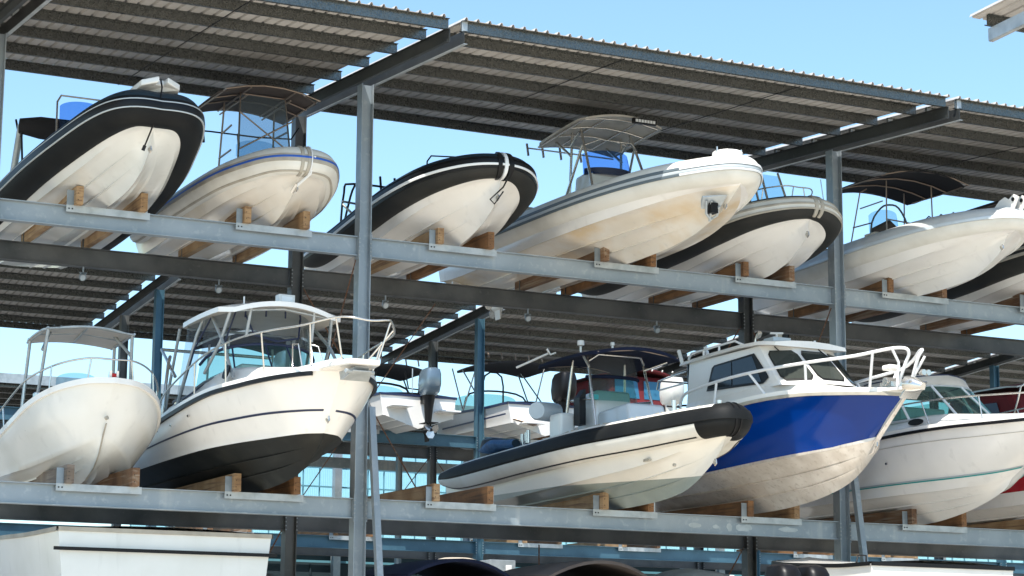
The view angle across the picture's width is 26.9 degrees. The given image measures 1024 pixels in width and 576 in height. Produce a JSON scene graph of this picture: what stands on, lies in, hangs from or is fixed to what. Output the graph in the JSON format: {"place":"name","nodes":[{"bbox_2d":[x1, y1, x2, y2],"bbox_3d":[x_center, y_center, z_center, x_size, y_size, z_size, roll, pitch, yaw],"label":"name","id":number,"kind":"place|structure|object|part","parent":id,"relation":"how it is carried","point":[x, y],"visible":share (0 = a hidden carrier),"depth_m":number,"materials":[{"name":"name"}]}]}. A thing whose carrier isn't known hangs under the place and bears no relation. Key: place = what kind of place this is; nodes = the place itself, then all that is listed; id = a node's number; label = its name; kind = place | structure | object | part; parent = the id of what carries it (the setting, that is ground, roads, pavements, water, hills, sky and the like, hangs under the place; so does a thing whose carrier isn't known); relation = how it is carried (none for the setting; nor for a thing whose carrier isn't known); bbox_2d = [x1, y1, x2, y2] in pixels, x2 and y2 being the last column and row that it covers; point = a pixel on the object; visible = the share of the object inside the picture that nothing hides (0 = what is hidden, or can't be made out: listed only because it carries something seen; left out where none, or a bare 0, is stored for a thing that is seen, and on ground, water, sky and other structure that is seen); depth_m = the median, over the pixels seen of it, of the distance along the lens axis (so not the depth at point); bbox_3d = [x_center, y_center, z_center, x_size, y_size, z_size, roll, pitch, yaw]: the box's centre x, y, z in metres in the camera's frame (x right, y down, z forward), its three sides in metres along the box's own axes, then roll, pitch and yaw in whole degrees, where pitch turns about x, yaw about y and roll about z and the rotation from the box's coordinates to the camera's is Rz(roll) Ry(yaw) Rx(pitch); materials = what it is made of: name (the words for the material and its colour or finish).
{"place":"outdoors","nodes":[
{"label":"outdoors","id":0,"kind":"place"},
{"bbox_2d":[440,557,474,559],"bbox_3d":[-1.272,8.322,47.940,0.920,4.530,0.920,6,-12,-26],"label":"radar dome","id":1,"kind":"structure","parent":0,"point":[455,558],"depth_m":48.04,"materials":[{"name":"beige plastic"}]},
{"bbox_2d":[0,0,1023,562],"label":"sky","id":2,"kind":"structure","parent":0,"point":[935,46],"materials":[{"name":"blue"}]},
{"label":"ground","id":3,"kind":"structure","parent":0,"visible":0},
{"bbox_2d":[365,558,508,575],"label":"inflatable boat","id":4,"kind":"object","parent":3,"relation":"on","point":[453,567],"visible":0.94,"depth_m":33.86,"materials":[{"name":"black plastic"}]},
{"bbox_2d":[0,0,1023,575],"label":"boat rack","id":5,"kind":"object","parent":3,"relation":"on","point":[466,74],"visible":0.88,"depth_m":35.11,"materials":[{"name":"metal"}]},
{"bbox_2d":[0,325,160,484],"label":"console boat","id":6,"kind":"object","parent":5,"relation":"attached to","point":[94,430],"visible":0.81,"depth_m":31.27,"materials":[{"name":"white plastic"}]},
{"bbox_2d":[79,267,86,280],"bbox_3d":[-6.893,-0.224,34.439,0.119,0.239,0.191,1,-11,-2],"label":"floodlight","id":7,"kind":"object","parent":5,"relation":"attached to","point":[82,276],"visible":1,"depth_m":34.37,"materials":[{"name":"metal"}]},
{"bbox_2d":[0,76,204,268],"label":"rib boat","id":8,"kind":"object","parent":5,"relation":"on","point":[121,150],"visible":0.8,"depth_m":30.83,"materials":[{"name":"white plastic"}]},
{"bbox_2d":[215,279,222,292],"bbox_3d":[-4.849,-0.022,35.452,0.119,0.239,0.191,1,-11,-2],"label":"floodlight","id":9,"kind":"object","parent":5,"relation":"attached to","point":[218,288],"visible":1,"depth_m":35.39,"materials":[{"name":"metal"}]},
{"bbox_2d":[130,85,339,262],"bbox_3d":[-4.344,-1.836,34.386,2.369,2.302,5.759,6,-12,-26],"label":"rib boat","id":10,"kind":"object","parent":5,"relation":"on","point":[281,186],"visible":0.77,"depth_m":32.96,"materials":[{"name":"white plastic"}]},
{"bbox_2d":[133,294,395,492],"bbox_3d":[-4.231,1.795,33.370,2.564,2.932,10.365,6,-12,-26],"label":"cabin boat","id":11,"kind":"object","parent":5,"relation":"on","point":[261,428],"visible":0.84,"depth_m":31.22,"materials":[{"name":"white plastic"}]},
{"bbox_2d":[382,295,388,308],"bbox_3d":[-2.171,0.242,36.779,0.119,0.239,0.191,1,-11,-2],"label":"floodlight","id":12,"kind":"object","parent":5,"relation":"attached to","point":[385,304],"visible":1,"depth_m":36.71,"materials":[{"name":"metal"}]},
{"bbox_2d":[303,152,538,295],"bbox_3d":[-1.507,-1.197,35.839,2.523,1.838,6.359,6,-12,-26],"label":"rib boat","id":13,"kind":"object","parent":5,"relation":"on","point":[461,200],"visible":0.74,"depth_m":33.94,"materials":[{"name":"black plastic"}]},
{"bbox_2d":[525,309,530,321],"bbox_3d":[0.283,0.484,37.995,0.119,0.239,0.191,1,-11,-2],"label":"floodlight","id":14,"kind":"object","parent":5,"relation":"attached to","point":[527,317],"visible":1,"depth_m":37.93,"materials":[{"name":"metal"}]},
{"bbox_2d":[438,340,752,509],"bbox_3d":[1.469,2.317,35.848,2.613,2.861,8.586,6,-12,-26],"label":"rib boat","id":15,"kind":"object","parent":5,"relation":"on","point":[621,450],"visible":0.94,"depth_m":34.48,"materials":[{"name":"white plastic"}]},
{"bbox_2d":[478,439,519,453],"bbox_3d":[-0.224,2.721,36.924,0.374,0.242,1.300,6,-12,-26],"label":"folded tarp","id":16,"kind":"object","parent":15,"relation":"on","point":[492,446],"visible":0.92,"depth_m":36.70,"materials":[{"name":"blue fabric"}]},
{"bbox_2d":[439,114,762,319],"bbox_3d":[1.574,-1.425,36.496,2.835,2.756,8.892,6,-12,-26],"label":"rib boat","id":17,"kind":"object","parent":5,"relation":"on","point":[623,216],"visible":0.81,"depth_m":34.80,"materials":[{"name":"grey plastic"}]},
{"bbox_2d":[653,321,659,332],"bbox_3d":[2.648,0.718,39.167,0.119,0.239,0.191,1,-11,-2],"label":"floodlight","id":18,"kind":"object","parent":5,"relation":"attached to","point":[656,328],"visible":1,"depth_m":39.10,"materials":[{"name":"metal"}]},
{"bbox_2d":[579,173,842,306],"bbox_3d":[3.597,-0.848,38.516,2.593,1.987,6.550,6,-12,-26],"label":"rib boat","id":19,"kind":"object","parent":5,"relation":"on","point":[766,237],"visible":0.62,"depth_m":36.36,"materials":[{"name":"white plastic"}]},
{"bbox_2d":[655,331,930,513],"bbox_3d":[4.067,2.385,36.990,2.464,3.060,9.837,6,-12,-26],"label":"cabin boat","id":20,"kind":"object","parent":5,"relation":"on","point":[822,421],"visible":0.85,"depth_m":34.85,"materials":[{"name":"blue paint"}]},
{"bbox_3d":[3.752,1.947,37.714,1.520,1.140,0.050,6,-12,-26],"label":"cabin rear door","id":21,"kind":"part","parent":20,"relation":"part of","materials":[{"name":"grey glass"}]},
{"bbox_3d":[3.785,1.432,35.969,0.054,0.550,1.910,6,-12,-26],"label":"window","id":22,"kind":"part","parent":20,"relation":"part of","materials":[{"name":"black glass"}]},
{"bbox_3d":[4.552,1.259,35.054,0.427,0.569,0.830,6,-12,-26],"label":"window","id":23,"kind":"part","parent":20,"relation":"part of","materials":[{"name":"grey glass"}]},
{"bbox_3d":[5.091,1.278,35.145,0.521,0.571,0.646,6,-12,-26],"label":"window","id":24,"kind":"part","parent":20,"relation":"part of","materials":[{"name":"black glass"}]},
{"bbox_3d":[5.485,1.351,35.517,0.427,0.570,0.830,6,-12,-26],"label":"window","id":25,"kind":"part","parent":20,"relation":"part of","materials":[{"name":"black glass"}]},
{"bbox_2d":[737,171,1023,337],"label":"boat","id":26,"kind":"object","parent":5,"relation":"on","point":[928,255],"visible":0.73,"depth_m":37.49,"materials":[{"name":"white plastic"}]},
{"bbox_2d":[800,374,1023,524],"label":"cabin boat","id":27,"kind":"object","parent":5,"relation":"on","point":[933,465],"visible":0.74,"depth_m":36.64,"materials":[{"name":"white plastic"}]},
{"bbox_2d":[851,193,1023,333],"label":"rib boat","id":28,"kind":"object","parent":5,"relation":"on","point":[1002,279],"visible":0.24,"depth_m":39.87,"materials":[{"name":"white plastic"}]},
{"bbox_2d":[945,383,1023,524],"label":"cabin boat","id":29,"kind":"object","parent":5,"relation":"on","point":[1007,505],"visible":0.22,"depth_m":39.69,"materials":[{"name":"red plastic"}]},
{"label":"window","id":30,"kind":"part","parent":29,"relation":"part of","materials":[{"name":"blue glass"}]},
{"bbox_2d":[504,560,646,575],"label":"inflatable boat","id":31,"kind":"object","parent":3,"relation":"on","point":[594,568],"visible":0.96,"depth_m":34.90,"materials":[{"name":"black plastic"}]},
{"bbox_2d":[653,568,729,575],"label":"inflatable boat","id":32,"kind":"object","parent":3,"relation":"on","point":[688,572],"visible":1,"depth_m":35.82,"materials":[{"name":"black plastic"}]},
{"bbox_2d":[771,554,1014,575],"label":"boat","id":33,"kind":"object","parent":3,"relation":"on","point":[894,568],"visible":0.88,"depth_m":32.69,"materials":[{"name":"white plastic"}]},
{"bbox_2d":[765,564,800,575],"bbox_3d":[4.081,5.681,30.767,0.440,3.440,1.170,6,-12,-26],"label":"outboard motor","id":34,"kind":"object","parent":33,"relation":"attached to","point":[782,570],"visible":1,"depth_m":31.13,"materials":[{"name":"black plastic"}]},
{"bbox_2d":[798,565,829,575],"bbox_3d":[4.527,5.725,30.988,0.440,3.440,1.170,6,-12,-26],"label":"outboard motor","id":35,"kind":"object","parent":33,"relation":"attached to","point":[811,570],"visible":0.85,"depth_m":31.34,"materials":[{"name":"black plastic"}]},
{"bbox_2d":[970,0,1023,41],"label":"boat rack","id":36,"kind":"object","parent":3,"relation":"on","point":[1003,18],"visible":1,"depth_m":30.63,"materials":[{"name":"metal"}]},
{"label":"yard asphalt","id":37,"kind":"structure","parent":0,"visible":0},
{"bbox_2d":[0,526,276,575],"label":"boat","id":38,"kind":"object","parent":37,"relation":"on","point":[107,551],"visible":1,"depth_m":31.56,"materials":[{"name":"white plastic"}]},
{"bbox_2d":[0,373,686,568],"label":"boat rack","id":39,"kind":"object","parent":37,"relation":"on","point":[10,383],"visible":0.01,"depth_m":72.27,"materials":[{"name":"metal"}]},
{"bbox_2d":[481,559,514,570],"bbox_3d":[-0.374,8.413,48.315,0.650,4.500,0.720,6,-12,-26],"label":"steel cabinet","id":40,"kind":"object","parent":37,"relation":"on","point":[503,565],"visible":0.36,"depth_m":48.42,"materials":[{"name":"grey metal"}]},
{"bbox_2d":[0,264,1023,575],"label":"boat rack","id":41,"kind":"object","parent":37,"relation":"on","point":[158,310],"visible":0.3,"depth_m":57.65,"materials":[{"name":"grey metal"}]},
{"bbox_2d":[172,328,307,404],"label":"cuddy boat","id":42,"kind":"object","parent":41,"relation":"on","point":[279,358],"visible":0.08,"depth_m":54.27,"materials":[{"name":"blue"}]},
{"bbox_2d":[344,357,460,441],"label":"cuddy boat","id":43,"kind":"object","parent":41,"relation":"on","point":[426,407],"visible":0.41,"depth_m":53.68,"materials":[{"name":"white plastic"}]},
{"bbox_2d":[437,352,577,449],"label":"cuddy boat","id":44,"kind":"object","parent":41,"relation":"on","point":[511,419],"visible":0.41,"depth_m":55.98,"materials":[{"name":"white plastic"}]},
{"bbox_2d":[570,370,683,429],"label":"cuddy boat","id":45,"kind":"object","parent":41,"relation":"on","point":[637,392],"visible":0.07,"depth_m":57.85,"materials":[{"name":"white paint"}]},
{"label":"window","id":46,"kind":"part","parent":45,"relation":"part of","materials":[{"name":"blue glass"}]},
{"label":"window","id":47,"kind":"part","parent":45,"relation":"part of","materials":[{"name":"blue glass"}]},
{"bbox_2d":[130,454,1023,575],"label":"shed wall","id":48,"kind":"structure","parent":37,"relation":"on","point":[309,565],"depth_m":85.60,"materials":[{"name":"blue"}]}
]}

